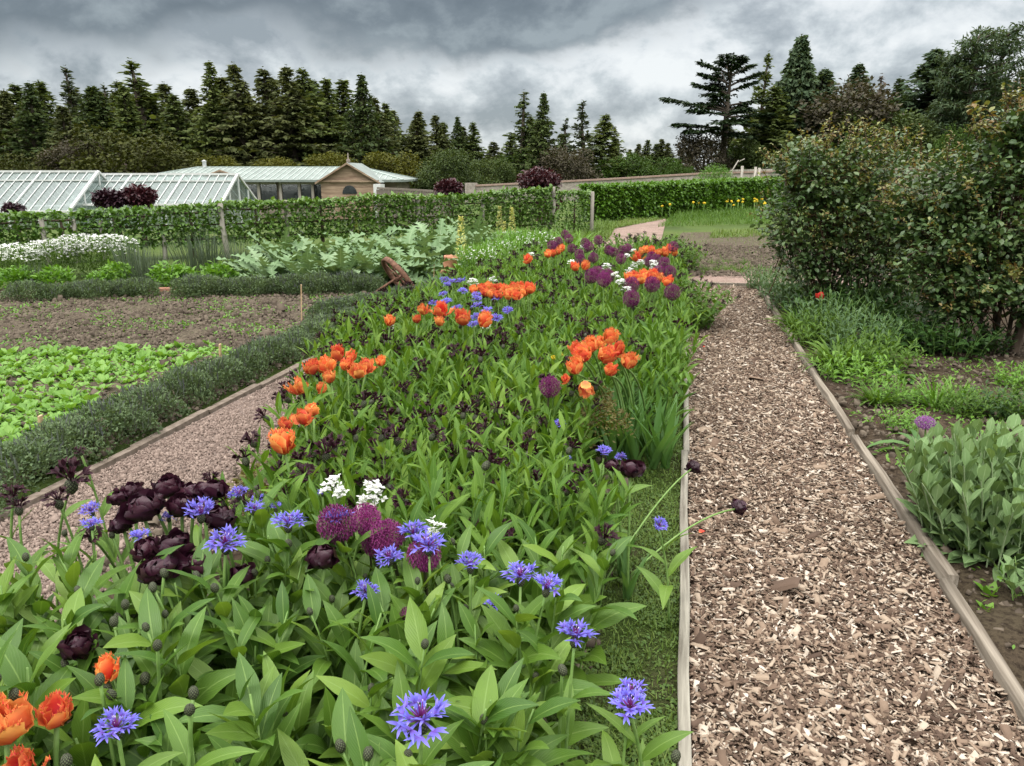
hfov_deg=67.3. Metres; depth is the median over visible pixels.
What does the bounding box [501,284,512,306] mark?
orange tulip
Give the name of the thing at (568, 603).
knapweed
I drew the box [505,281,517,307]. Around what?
orange tulip
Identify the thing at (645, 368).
knapweed
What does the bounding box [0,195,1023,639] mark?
ground
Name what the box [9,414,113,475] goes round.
catmint plant
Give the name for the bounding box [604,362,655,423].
orange tulip
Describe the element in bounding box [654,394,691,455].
tulip leaves
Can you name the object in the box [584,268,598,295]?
allium
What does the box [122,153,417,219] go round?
wooden building
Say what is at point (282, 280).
catmint plant
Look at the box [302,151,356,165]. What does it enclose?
broadleaf tree
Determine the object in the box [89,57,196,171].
spruce tree
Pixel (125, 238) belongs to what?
white flower clump
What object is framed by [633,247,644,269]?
orange tulip
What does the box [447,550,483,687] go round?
blue knapweed
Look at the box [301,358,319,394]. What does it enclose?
orange tulip
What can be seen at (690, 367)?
knapweed
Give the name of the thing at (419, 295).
knapweed
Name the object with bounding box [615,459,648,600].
black tulip
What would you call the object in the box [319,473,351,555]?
white flower
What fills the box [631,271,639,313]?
orange tulip
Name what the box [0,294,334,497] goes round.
vegetable soil
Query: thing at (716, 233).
grass
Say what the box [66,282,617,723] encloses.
flower bed soil
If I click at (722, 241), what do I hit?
meadow
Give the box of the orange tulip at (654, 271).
[649,268,663,304]
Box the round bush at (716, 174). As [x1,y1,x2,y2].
[695,163,732,179]
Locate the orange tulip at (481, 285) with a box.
[477,282,485,304]
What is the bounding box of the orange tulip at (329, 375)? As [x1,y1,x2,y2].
[322,369,339,432]
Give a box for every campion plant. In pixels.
[895,413,1023,580]
[994,554,1023,599]
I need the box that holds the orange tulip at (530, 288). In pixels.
[525,281,535,331]
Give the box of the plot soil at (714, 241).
[676,230,785,264]
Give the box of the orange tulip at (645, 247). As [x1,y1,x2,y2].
[642,245,648,259]
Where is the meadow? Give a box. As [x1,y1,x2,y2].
[663,231,771,260]
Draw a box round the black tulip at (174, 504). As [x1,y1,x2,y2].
[164,492,197,531]
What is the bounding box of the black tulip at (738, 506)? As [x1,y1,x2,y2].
[630,498,747,575]
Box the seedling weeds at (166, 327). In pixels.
[0,286,353,375]
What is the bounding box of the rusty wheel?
[373,256,413,293]
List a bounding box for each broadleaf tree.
[0,147,75,209]
[34,135,118,208]
[54,119,193,208]
[123,149,213,175]
[192,154,241,166]
[226,155,278,165]
[252,156,300,165]
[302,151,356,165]
[335,153,387,171]
[361,150,423,186]
[411,144,485,193]
[467,154,519,183]
[491,148,536,182]
[535,143,603,180]
[588,152,659,178]
[633,155,676,175]
[661,158,695,174]
[671,128,738,172]
[711,145,755,168]
[724,136,785,171]
[768,135,829,169]
[784,71,904,147]
[824,105,938,167]
[869,108,967,167]
[928,123,976,167]
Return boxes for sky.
[0,0,1023,166]
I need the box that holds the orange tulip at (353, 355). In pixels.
[346,350,357,402]
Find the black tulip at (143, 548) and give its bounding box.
[129,535,159,562]
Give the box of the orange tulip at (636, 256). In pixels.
[630,252,645,270]
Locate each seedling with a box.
[974,581,998,596]
[976,600,993,611]
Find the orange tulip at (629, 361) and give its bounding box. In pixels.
[621,351,687,452]
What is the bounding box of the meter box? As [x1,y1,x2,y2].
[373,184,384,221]
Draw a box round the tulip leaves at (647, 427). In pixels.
[629,393,678,455]
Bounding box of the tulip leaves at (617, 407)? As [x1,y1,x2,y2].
[602,388,638,423]
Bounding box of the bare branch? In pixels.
[731,158,744,177]
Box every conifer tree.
[67,85,120,203]
[632,144,643,161]
[641,140,654,168]
[646,144,670,171]
[653,139,672,172]
[655,142,677,169]
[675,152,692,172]
[755,34,828,165]
[813,69,849,154]
[920,76,950,132]
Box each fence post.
[38,218,51,264]
[71,219,80,262]
[98,220,107,259]
[161,234,167,259]
[217,203,230,257]
[284,200,289,236]
[415,196,419,228]
[481,199,484,222]
[546,187,555,238]
[590,191,593,230]
[740,166,743,177]
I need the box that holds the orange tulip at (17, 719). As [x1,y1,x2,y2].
[0,690,34,763]
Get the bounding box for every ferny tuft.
[226,457,285,508]
[561,377,614,418]
[579,395,635,447]
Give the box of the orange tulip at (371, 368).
[353,357,378,451]
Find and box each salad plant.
[0,355,12,361]
[0,367,12,375]
[0,375,13,380]
[0,388,18,397]
[0,391,16,402]
[0,402,13,413]
[0,425,23,437]
[1,346,18,354]
[1,420,19,426]
[2,395,29,404]
[2,414,23,422]
[2,432,28,441]
[3,354,27,363]
[3,360,25,367]
[6,359,29,366]
[12,400,42,411]
[13,365,42,375]
[13,376,37,385]
[15,347,36,356]
[20,391,44,398]
[23,395,50,406]
[24,372,41,379]
[25,371,57,380]
[27,366,50,372]
[29,349,53,357]
[35,377,59,388]
[35,401,65,412]
[39,344,61,350]
[42,346,62,356]
[42,356,63,365]
[45,364,68,376]
[45,413,66,420]
[47,388,62,396]
[47,402,80,411]
[53,380,80,389]
[54,372,75,380]
[54,387,88,399]
[54,395,74,402]
[55,361,76,366]
[57,352,78,358]
[59,377,78,383]
[59,397,81,406]
[59,400,80,409]
[65,355,85,365]
[67,345,90,353]
[68,366,90,376]
[69,346,94,354]
[72,391,100,401]
[73,395,100,406]
[77,381,90,388]
[83,352,97,359]
[83,357,99,365]
[86,383,112,391]
[89,364,112,374]
[90,359,113,370]
[93,373,114,383]
[95,354,109,360]
[112,344,134,351]
[113,384,130,392]
[116,346,139,354]
[116,376,133,383]
[117,342,138,350]
[120,351,134,357]
[126,369,148,374]
[126,373,146,380]
[127,349,149,361]
[132,361,147,367]
[133,364,151,371]
[140,349,157,356]
[152,348,170,357]
[155,361,168,369]
[155,366,174,371]
[157,343,173,349]
[160,350,176,357]
[169,358,187,366]
[170,356,180,361]
[172,341,187,347]
[172,348,186,354]
[182,352,200,361]
[193,347,207,352]
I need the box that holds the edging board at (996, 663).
[939,578,1023,725]
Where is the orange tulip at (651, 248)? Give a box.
[644,245,654,256]
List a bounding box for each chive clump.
[699,264,713,270]
[711,263,729,270]
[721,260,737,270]
[732,264,750,273]
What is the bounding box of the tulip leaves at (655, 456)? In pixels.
[620,396,689,469]
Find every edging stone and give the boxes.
[0,446,139,514]
[0,510,9,521]
[129,409,208,449]
[203,384,260,413]
[258,359,307,388]
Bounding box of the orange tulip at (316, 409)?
[304,402,319,487]
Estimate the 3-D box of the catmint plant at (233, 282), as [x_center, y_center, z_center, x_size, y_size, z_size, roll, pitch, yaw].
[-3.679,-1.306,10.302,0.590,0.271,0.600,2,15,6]
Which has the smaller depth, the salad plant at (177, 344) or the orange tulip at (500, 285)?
the orange tulip at (500, 285)
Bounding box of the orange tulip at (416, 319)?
[412,314,420,342]
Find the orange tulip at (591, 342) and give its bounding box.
[584,335,616,421]
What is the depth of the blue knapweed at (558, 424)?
3.46 m
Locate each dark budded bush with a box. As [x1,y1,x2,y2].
[594,231,667,249]
[615,234,702,273]
[634,268,740,331]
[649,233,708,269]
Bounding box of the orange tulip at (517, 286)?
[513,284,521,308]
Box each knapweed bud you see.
[0,687,19,759]
[32,530,81,574]
[60,753,72,765]
[92,599,139,672]
[94,673,135,765]
[95,616,118,657]
[109,532,128,580]
[126,639,204,765]
[133,568,168,633]
[148,582,225,654]
[163,703,239,765]
[187,686,258,765]
[210,485,257,588]
[251,569,272,609]
[263,556,307,673]
[444,574,460,646]
[536,664,592,765]
[671,749,680,765]
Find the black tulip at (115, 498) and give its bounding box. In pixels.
[106,489,134,539]
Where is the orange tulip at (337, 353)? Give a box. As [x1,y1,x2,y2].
[326,343,352,437]
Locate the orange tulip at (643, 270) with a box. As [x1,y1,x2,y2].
[639,268,649,312]
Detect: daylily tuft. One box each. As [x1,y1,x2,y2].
[900,369,974,411]
[932,372,989,402]
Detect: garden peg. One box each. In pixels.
[37,415,42,432]
[219,344,221,356]
[301,284,301,319]
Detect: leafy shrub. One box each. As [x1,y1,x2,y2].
[746,112,954,302]
[854,78,1023,354]
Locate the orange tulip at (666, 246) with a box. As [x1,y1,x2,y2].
[662,244,672,258]
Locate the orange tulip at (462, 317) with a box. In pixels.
[454,307,470,342]
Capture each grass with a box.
[507,357,682,765]
[657,213,771,226]
[708,227,770,237]
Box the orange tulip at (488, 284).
[484,281,492,306]
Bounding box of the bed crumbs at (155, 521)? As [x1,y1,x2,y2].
[48,387,638,745]
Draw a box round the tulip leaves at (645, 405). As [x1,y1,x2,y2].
[626,390,665,426]
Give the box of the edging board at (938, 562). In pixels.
[850,434,958,586]
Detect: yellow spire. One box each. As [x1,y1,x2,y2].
[436,215,486,278]
[495,206,512,240]
[509,207,515,230]
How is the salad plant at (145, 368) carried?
on the vegetable soil at (187, 333)
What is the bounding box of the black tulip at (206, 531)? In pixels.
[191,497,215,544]
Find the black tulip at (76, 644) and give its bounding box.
[56,624,98,689]
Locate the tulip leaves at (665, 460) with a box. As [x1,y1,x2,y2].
[635,402,690,468]
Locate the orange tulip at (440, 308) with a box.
[429,300,454,335]
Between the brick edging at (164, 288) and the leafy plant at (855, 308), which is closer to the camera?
the leafy plant at (855, 308)
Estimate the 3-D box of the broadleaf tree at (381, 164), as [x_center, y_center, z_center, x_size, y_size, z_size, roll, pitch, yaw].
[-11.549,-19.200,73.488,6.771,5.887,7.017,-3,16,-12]
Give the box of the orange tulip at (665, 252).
[662,248,669,257]
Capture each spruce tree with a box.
[0,80,61,204]
[0,83,46,195]
[0,88,58,204]
[5,79,59,198]
[17,102,40,202]
[30,103,96,203]
[39,89,91,195]
[63,79,137,199]
[88,85,156,194]
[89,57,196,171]
[120,80,165,129]
[144,96,164,154]
[154,81,191,133]
[156,94,202,170]
[167,86,203,153]
[181,60,246,165]
[194,75,239,151]
[197,61,275,165]
[235,66,300,160]
[239,64,343,165]
[249,67,356,165]
[259,79,280,114]
[299,77,357,160]
[311,79,354,137]
[333,72,399,163]
[333,79,357,143]
[342,96,372,162]
[358,96,402,172]
[375,103,424,189]
[381,110,407,163]
[399,111,448,189]
[404,119,434,159]
[422,113,467,194]
[439,122,454,155]
[448,115,475,200]
[453,126,479,151]
[456,121,499,198]
[486,142,504,180]
[499,137,518,158]
[500,92,539,173]
[510,117,539,174]
[515,91,570,174]
[545,133,575,177]
[558,116,575,178]
[573,113,630,179]
[605,138,623,173]
[704,125,741,169]
[714,85,819,171]
[730,50,774,145]
[838,62,878,133]
[884,48,974,134]
[884,76,905,112]
[981,73,1010,118]
[992,80,1018,128]
[1012,69,1023,106]
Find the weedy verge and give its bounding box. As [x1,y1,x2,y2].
[569,219,619,242]
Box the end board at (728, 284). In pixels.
[689,282,754,286]
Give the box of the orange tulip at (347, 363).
[340,356,353,422]
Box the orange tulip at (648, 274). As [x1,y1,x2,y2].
[644,271,655,307]
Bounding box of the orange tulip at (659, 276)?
[652,272,663,309]
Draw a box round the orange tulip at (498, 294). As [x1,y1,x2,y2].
[494,290,503,326]
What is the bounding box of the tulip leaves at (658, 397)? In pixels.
[650,387,686,441]
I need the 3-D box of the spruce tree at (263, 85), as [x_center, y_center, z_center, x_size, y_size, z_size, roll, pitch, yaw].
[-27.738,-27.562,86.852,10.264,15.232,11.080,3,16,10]
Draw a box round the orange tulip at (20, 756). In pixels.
[2,743,50,765]
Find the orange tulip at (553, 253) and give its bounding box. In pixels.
[551,249,556,275]
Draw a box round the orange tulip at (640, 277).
[633,273,645,317]
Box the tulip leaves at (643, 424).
[617,405,648,440]
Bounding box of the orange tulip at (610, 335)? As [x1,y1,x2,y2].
[603,327,658,423]
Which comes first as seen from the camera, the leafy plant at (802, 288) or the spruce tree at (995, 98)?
the leafy plant at (802, 288)
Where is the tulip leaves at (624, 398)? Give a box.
[622,381,635,407]
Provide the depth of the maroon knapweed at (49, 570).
2.51 m
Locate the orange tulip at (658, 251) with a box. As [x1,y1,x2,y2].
[655,248,663,261]
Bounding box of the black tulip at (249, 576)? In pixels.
[219,562,255,654]
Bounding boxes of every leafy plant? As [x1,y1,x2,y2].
[0,264,39,289]
[19,262,53,280]
[31,263,75,284]
[83,270,113,280]
[96,259,136,280]
[145,260,188,286]
[166,262,197,286]
[197,261,242,278]
[741,263,776,287]
[754,263,796,298]
[760,268,816,310]
[767,304,836,334]
[774,269,831,307]
[777,308,853,350]
[778,283,870,322]
[785,284,871,341]
[795,332,888,375]
[802,264,886,318]
[808,293,889,327]
[808,347,904,386]
[819,301,904,354]
[825,276,921,318]
[833,325,926,372]
[845,378,912,409]
[852,268,923,319]
[853,310,927,350]
[856,287,948,333]
[871,375,938,405]
[873,406,936,433]
[877,309,962,355]
[902,313,1010,360]
[928,383,993,421]
[945,320,1017,354]
[957,380,1023,420]
[982,358,1023,390]
[989,385,1023,419]
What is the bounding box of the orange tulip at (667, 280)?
[662,274,673,324]
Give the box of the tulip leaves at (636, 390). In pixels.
[618,370,661,409]
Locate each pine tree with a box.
[920,47,991,160]
[922,25,1023,160]
[944,21,1023,165]
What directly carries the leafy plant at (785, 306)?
on the border soil at (998, 615)
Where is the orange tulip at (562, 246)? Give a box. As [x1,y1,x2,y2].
[558,244,564,269]
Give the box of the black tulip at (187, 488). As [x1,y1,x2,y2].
[178,481,198,573]
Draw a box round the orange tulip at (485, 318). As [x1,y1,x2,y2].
[478,309,492,381]
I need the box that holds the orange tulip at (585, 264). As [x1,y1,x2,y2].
[581,259,590,314]
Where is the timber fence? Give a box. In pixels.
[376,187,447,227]
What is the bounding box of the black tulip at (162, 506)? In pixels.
[156,493,167,534]
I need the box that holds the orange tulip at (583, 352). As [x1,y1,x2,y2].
[571,344,631,448]
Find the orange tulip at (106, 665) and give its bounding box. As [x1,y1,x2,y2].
[95,651,120,765]
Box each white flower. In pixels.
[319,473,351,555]
[353,479,390,582]
[357,503,401,585]
[424,515,477,589]
[468,278,478,314]
[488,276,496,305]
[602,263,611,296]
[611,271,619,304]
[615,278,626,310]
[622,286,630,321]
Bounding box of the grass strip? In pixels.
[547,355,682,765]
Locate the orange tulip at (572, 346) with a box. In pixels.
[567,339,619,387]
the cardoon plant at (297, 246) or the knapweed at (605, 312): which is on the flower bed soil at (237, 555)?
the knapweed at (605, 312)
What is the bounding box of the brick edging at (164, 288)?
[150,287,174,293]
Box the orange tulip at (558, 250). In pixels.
[556,246,561,264]
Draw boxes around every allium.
[316,503,368,623]
[349,503,381,571]
[360,527,383,568]
[368,518,405,588]
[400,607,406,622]
[406,536,441,595]
[538,375,561,428]
[547,240,556,276]
[554,237,562,263]
[561,230,567,259]
[564,234,572,267]
[567,243,575,257]
[574,249,584,282]
[575,254,585,277]
[580,237,589,260]
[584,241,593,279]
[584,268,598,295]
[588,252,598,265]
[592,265,602,310]
[594,235,602,265]
[596,271,611,319]
[601,268,614,298]
[604,245,612,266]
[608,247,617,283]
[616,254,625,278]
[618,245,626,275]
[622,289,639,340]
[624,243,632,252]
[624,276,639,323]
[644,255,654,292]
[645,276,659,309]
[646,251,655,261]
[651,264,664,305]
[652,254,661,265]
[659,256,669,283]
[662,265,675,307]
[664,282,680,328]
[667,241,678,275]
[866,415,936,447]
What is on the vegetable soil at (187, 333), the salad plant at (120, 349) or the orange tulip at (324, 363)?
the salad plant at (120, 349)
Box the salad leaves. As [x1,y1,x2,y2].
[0,344,235,458]
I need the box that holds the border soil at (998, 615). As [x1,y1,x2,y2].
[765,287,1023,688]
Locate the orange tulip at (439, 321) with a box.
[434,316,444,356]
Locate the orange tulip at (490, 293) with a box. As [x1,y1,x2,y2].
[486,288,495,314]
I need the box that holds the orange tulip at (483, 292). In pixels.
[480,287,488,329]
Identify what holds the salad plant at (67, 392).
on the vegetable soil at (187, 333)
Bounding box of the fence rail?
[730,169,772,170]
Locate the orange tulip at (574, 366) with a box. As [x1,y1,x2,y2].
[565,355,617,445]
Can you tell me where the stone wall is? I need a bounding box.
[465,167,1013,201]
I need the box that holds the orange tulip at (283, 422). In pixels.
[277,416,294,489]
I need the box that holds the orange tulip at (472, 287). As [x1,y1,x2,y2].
[469,284,478,313]
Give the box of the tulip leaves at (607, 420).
[594,398,630,439]
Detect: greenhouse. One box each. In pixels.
[0,170,130,228]
[62,173,259,228]
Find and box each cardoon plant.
[216,245,318,287]
[243,227,332,270]
[264,244,344,292]
[269,232,367,269]
[294,243,384,292]
[313,226,416,265]
[329,241,436,291]
[354,225,446,270]
[370,237,461,283]
[388,220,475,245]
[393,218,475,266]
[426,225,503,266]
[443,212,498,239]
[451,225,528,248]
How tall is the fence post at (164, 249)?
0.713 m
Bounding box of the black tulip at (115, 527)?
[107,516,134,569]
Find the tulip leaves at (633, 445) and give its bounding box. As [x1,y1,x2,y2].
[618,415,658,459]
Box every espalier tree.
[0,209,43,252]
[35,208,86,262]
[73,204,161,259]
[153,199,228,257]
[218,196,293,252]
[282,196,358,247]
[346,191,425,241]
[414,189,490,232]
[479,184,559,232]
[555,188,591,231]
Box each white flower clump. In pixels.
[0,242,47,275]
[0,244,14,267]
[15,238,79,275]
[44,233,111,277]
[72,233,139,274]
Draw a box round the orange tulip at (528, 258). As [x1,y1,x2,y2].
[523,253,532,279]
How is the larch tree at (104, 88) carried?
on the ground at (672, 229)
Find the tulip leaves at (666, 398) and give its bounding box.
[649,361,691,413]
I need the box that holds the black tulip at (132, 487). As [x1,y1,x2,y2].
[113,481,144,564]
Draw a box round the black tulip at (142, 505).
[115,488,162,536]
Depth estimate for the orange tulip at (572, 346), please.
3.90 m
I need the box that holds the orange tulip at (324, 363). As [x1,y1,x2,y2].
[317,354,336,414]
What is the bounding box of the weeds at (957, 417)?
[802,320,1023,648]
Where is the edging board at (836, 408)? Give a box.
[801,356,854,439]
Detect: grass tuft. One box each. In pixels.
[549,228,593,252]
[551,225,582,244]
[562,226,601,245]
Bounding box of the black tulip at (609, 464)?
[604,459,636,577]
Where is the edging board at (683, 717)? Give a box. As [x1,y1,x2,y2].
[677,450,691,765]
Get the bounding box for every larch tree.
[50,65,82,137]
[100,84,114,126]
[563,101,611,179]
[872,73,891,117]
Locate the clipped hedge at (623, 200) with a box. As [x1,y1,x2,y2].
[575,175,866,221]
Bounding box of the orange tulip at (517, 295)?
[511,289,522,321]
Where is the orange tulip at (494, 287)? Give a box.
[491,283,501,307]
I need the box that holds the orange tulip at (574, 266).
[570,261,579,295]
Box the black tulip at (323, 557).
[304,544,339,632]
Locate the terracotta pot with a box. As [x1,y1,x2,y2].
[440,254,457,273]
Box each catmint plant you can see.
[0,279,49,302]
[0,435,81,498]
[0,474,14,517]
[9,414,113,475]
[37,282,75,300]
[54,398,162,453]
[62,279,101,298]
[71,277,121,299]
[101,278,143,296]
[102,381,191,434]
[113,276,161,298]
[148,363,216,406]
[166,272,220,297]
[182,272,236,297]
[184,355,252,396]
[217,275,260,295]
[217,344,271,380]
[236,274,281,296]
[240,334,301,371]
[260,272,303,295]
[266,328,320,360]
[282,273,327,295]
[287,318,337,347]
[300,270,345,296]
[300,311,338,341]
[304,295,352,317]
[326,306,365,326]
[327,269,372,293]
[327,294,362,313]
[346,272,387,293]
[348,291,373,301]
[354,295,388,310]
[364,289,396,304]
[386,285,414,300]
[409,282,434,300]
[414,278,446,298]
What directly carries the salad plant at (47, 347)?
on the vegetable soil at (187, 333)
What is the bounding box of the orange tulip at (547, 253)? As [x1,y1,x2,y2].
[544,249,550,271]
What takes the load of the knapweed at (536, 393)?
on the flower bed soil at (237, 555)
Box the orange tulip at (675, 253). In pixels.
[668,247,677,269]
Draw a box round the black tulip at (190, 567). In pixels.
[176,550,205,596]
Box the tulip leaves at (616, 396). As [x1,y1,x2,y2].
[606,376,624,412]
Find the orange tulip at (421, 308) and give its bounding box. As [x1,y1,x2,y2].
[417,303,431,331]
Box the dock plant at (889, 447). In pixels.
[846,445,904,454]
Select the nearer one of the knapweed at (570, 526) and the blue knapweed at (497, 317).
the knapweed at (570, 526)
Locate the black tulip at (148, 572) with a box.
[136,551,188,632]
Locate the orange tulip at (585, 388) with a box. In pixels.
[578,380,648,412]
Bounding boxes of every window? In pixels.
[241,182,261,199]
[257,182,276,199]
[278,182,297,199]
[297,182,317,199]
[311,182,321,199]
[342,185,356,193]
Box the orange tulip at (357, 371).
[346,362,366,450]
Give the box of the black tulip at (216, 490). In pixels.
[193,479,229,580]
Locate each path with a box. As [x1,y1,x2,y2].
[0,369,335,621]
[591,219,665,252]
[680,270,1005,284]
[682,286,1023,765]
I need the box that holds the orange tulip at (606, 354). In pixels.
[598,344,644,454]
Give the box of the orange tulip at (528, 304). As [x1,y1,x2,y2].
[522,284,529,320]
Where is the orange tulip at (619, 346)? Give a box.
[607,339,655,445]
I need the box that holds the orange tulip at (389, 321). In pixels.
[383,314,395,365]
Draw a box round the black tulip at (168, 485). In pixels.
[150,472,184,529]
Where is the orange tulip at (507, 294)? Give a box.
[502,289,512,335]
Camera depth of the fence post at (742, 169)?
46.22 m
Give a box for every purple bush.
[0,200,26,240]
[90,187,128,237]
[119,183,158,245]
[433,178,463,223]
[515,166,563,230]
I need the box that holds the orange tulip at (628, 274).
[624,271,633,321]
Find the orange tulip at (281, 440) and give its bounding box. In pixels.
[266,427,296,518]
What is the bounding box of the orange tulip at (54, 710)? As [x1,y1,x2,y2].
[33,689,73,765]
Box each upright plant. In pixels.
[93,237,151,280]
[114,243,163,279]
[131,247,174,282]
[161,228,215,273]
[183,231,236,275]
[206,234,258,276]
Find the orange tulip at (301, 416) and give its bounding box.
[289,407,315,541]
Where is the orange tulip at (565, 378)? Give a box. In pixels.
[561,373,616,451]
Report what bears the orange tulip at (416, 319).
on the flower bed soil at (237, 555)
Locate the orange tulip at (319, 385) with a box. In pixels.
[316,382,326,402]
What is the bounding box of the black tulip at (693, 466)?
[606,460,702,577]
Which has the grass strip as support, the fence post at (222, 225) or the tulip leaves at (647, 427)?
the tulip leaves at (647, 427)
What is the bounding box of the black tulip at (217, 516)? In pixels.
[204,503,237,567]
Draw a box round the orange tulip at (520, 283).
[517,281,524,306]
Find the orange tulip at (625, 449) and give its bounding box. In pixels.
[597,335,651,460]
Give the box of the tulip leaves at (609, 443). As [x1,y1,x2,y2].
[593,409,633,460]
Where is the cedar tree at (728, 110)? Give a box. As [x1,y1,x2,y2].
[659,52,779,171]
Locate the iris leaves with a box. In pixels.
[665,204,775,219]
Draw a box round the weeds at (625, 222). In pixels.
[602,216,662,229]
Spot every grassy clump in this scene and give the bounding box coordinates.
[452,241,502,279]
[469,235,522,267]
[489,227,526,256]
[491,230,545,259]
[512,225,558,249]
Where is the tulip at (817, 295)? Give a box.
[815,292,823,315]
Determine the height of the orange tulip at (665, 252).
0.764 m
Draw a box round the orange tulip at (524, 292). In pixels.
[520,287,528,324]
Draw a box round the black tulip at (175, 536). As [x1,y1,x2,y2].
[152,527,196,553]
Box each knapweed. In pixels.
[0,483,58,619]
[0,496,53,566]
[0,536,102,674]
[0,555,132,764]
[0,618,76,765]
[0,692,36,765]
[22,529,183,723]
[28,629,213,765]
[31,714,210,765]
[36,456,104,620]
[39,486,96,571]
[59,517,127,622]
[71,590,226,714]
[74,446,114,563]
[76,524,130,588]
[78,500,142,599]
[90,704,183,765]
[103,581,326,744]
[127,528,159,596]
[135,652,308,765]
[146,540,301,669]
[156,495,222,590]
[159,511,176,533]
[168,531,341,692]
[178,583,404,765]
[201,426,366,542]
[202,523,257,653]
[207,735,276,765]
[214,467,368,593]
[216,500,262,575]
[218,501,306,594]
[226,485,266,563]
[231,440,410,655]
[231,477,324,676]
[239,424,402,559]
[242,493,263,540]
[253,383,370,478]
[259,373,382,541]
[263,510,306,613]
[270,371,371,460]
[283,356,386,431]
[285,347,378,420]
[291,573,389,731]
[297,310,375,389]
[298,514,418,654]
[303,317,389,395]
[306,687,502,765]
[310,490,364,546]
[311,412,458,515]
[315,311,383,392]
[315,597,474,765]
[322,507,381,667]
[324,300,390,342]
[326,578,391,704]
[327,423,472,583]
[329,301,416,358]
[335,336,425,409]
[336,360,452,454]
[337,295,397,334]
[343,377,460,475]
[345,347,441,438]
[346,706,394,765]
[356,553,496,724]
[357,292,412,325]
[358,322,443,388]
[358,326,429,377]
[359,404,496,539]
[364,281,416,325]
[364,299,436,331]
[370,327,475,403]
[371,448,554,597]
[371,542,429,603]
[372,311,424,352]
[379,313,458,352]
[380,298,430,338]
[384,281,441,326]
[384,560,508,647]
[386,688,450,765]
[390,529,461,646]
[392,358,499,440]
[393,330,452,375]
[393,382,480,473]
[393,519,437,617]
[395,291,441,321]
[398,421,515,533]
[401,328,471,391]
[405,521,547,661]
[408,307,459,343]
[410,271,464,315]
[411,453,553,582]
[413,280,469,325]
[413,657,592,765]
[417,279,456,302]
[422,302,485,341]
[424,325,497,376]
[428,269,469,297]
[428,293,479,337]
[429,300,436,335]
[431,280,479,305]
[431,342,526,423]
[435,318,495,373]
[439,276,448,293]
[439,290,452,321]
[440,296,450,339]
[443,282,449,316]
[446,336,523,403]
[447,269,489,300]
[447,279,456,316]
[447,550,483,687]
[448,270,482,285]
[450,264,493,289]
[450,295,500,327]
[450,428,582,559]
[451,286,489,321]
[451,586,608,747]
[452,380,552,477]
[453,277,515,314]
[456,277,466,304]
[457,288,467,303]
[457,399,582,519]
[459,360,577,437]
[461,297,535,338]
[464,268,514,303]
[464,319,520,357]
[465,297,515,324]
[465,298,515,338]
[467,320,477,370]
[469,262,504,274]
[469,271,507,307]
[470,312,478,345]
[472,295,481,320]
[472,302,487,333]
[473,257,514,273]
[474,307,550,365]
[474,341,578,428]
[475,328,553,386]
[476,259,516,274]
[477,259,526,282]
[477,281,537,323]
[477,353,551,396]
[477,593,515,637]
[481,259,529,285]
[481,306,491,334]
[485,560,551,744]
[487,571,571,747]
[488,248,523,270]
[490,437,633,558]
[491,313,502,353]
[492,388,602,478]
[493,518,645,711]
[495,260,541,301]
[496,242,535,268]
[496,443,642,604]
[498,269,549,305]
[498,316,559,360]
[502,282,542,322]
[502,305,512,338]
[505,251,545,267]
[506,252,546,294]
[509,355,611,485]
[510,245,538,271]
[511,244,535,258]
[511,277,551,319]
[512,285,576,320]
[514,255,547,274]
[515,292,570,331]
[515,296,565,345]
[517,318,592,379]
[520,297,579,345]
[521,241,545,255]
[526,239,549,250]
[527,256,566,292]
[529,330,590,384]
[530,335,618,441]
[534,292,603,335]
[535,259,570,284]
[535,267,565,292]
[536,249,573,273]
[536,252,569,263]
[536,275,584,308]
[536,455,581,527]
[536,617,611,765]
[540,286,585,314]
[540,314,619,353]
[542,252,573,270]
[543,274,577,301]
[547,266,583,295]
[547,271,588,297]
[547,298,605,342]
[549,420,573,480]
[553,254,603,286]
[558,258,595,299]
[560,326,646,411]
[561,246,595,273]
[562,294,607,313]
[565,245,600,260]
[566,275,624,327]
[568,278,616,303]
[569,280,619,312]
[569,292,623,331]
[575,263,614,290]
[578,237,608,256]
[578,301,653,347]
[579,445,627,532]
[580,263,613,278]
[582,277,612,301]
[583,247,620,276]
[586,686,692,765]
[590,322,647,383]
[590,677,665,765]
[591,317,645,384]
[593,298,643,352]
[596,257,624,271]
[597,243,631,262]
[600,249,623,269]
[600,452,652,565]
[601,269,647,305]
[601,296,651,338]
[602,242,623,261]
[602,304,643,338]
[609,309,694,411]
[610,259,644,284]
[610,269,654,307]
[612,284,657,310]
[613,289,646,316]
[615,256,658,272]
[615,342,699,433]
[616,305,682,357]
[619,253,646,268]
[621,313,710,399]
[629,235,655,260]
[633,306,697,373]
[634,291,689,334]
[635,516,696,624]
[639,276,687,311]
[640,260,694,286]
[641,282,688,321]
[641,288,701,348]
[642,258,688,283]
[643,298,706,350]
[646,251,691,282]
[648,239,683,263]
[650,239,679,257]
[654,245,679,267]
[658,273,689,313]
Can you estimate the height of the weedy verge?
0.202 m
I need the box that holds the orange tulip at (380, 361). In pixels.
[375,354,385,391]
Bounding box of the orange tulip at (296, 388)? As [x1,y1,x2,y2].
[283,376,317,464]
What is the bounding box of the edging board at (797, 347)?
[758,282,805,357]
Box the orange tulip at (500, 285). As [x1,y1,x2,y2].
[497,283,505,323]

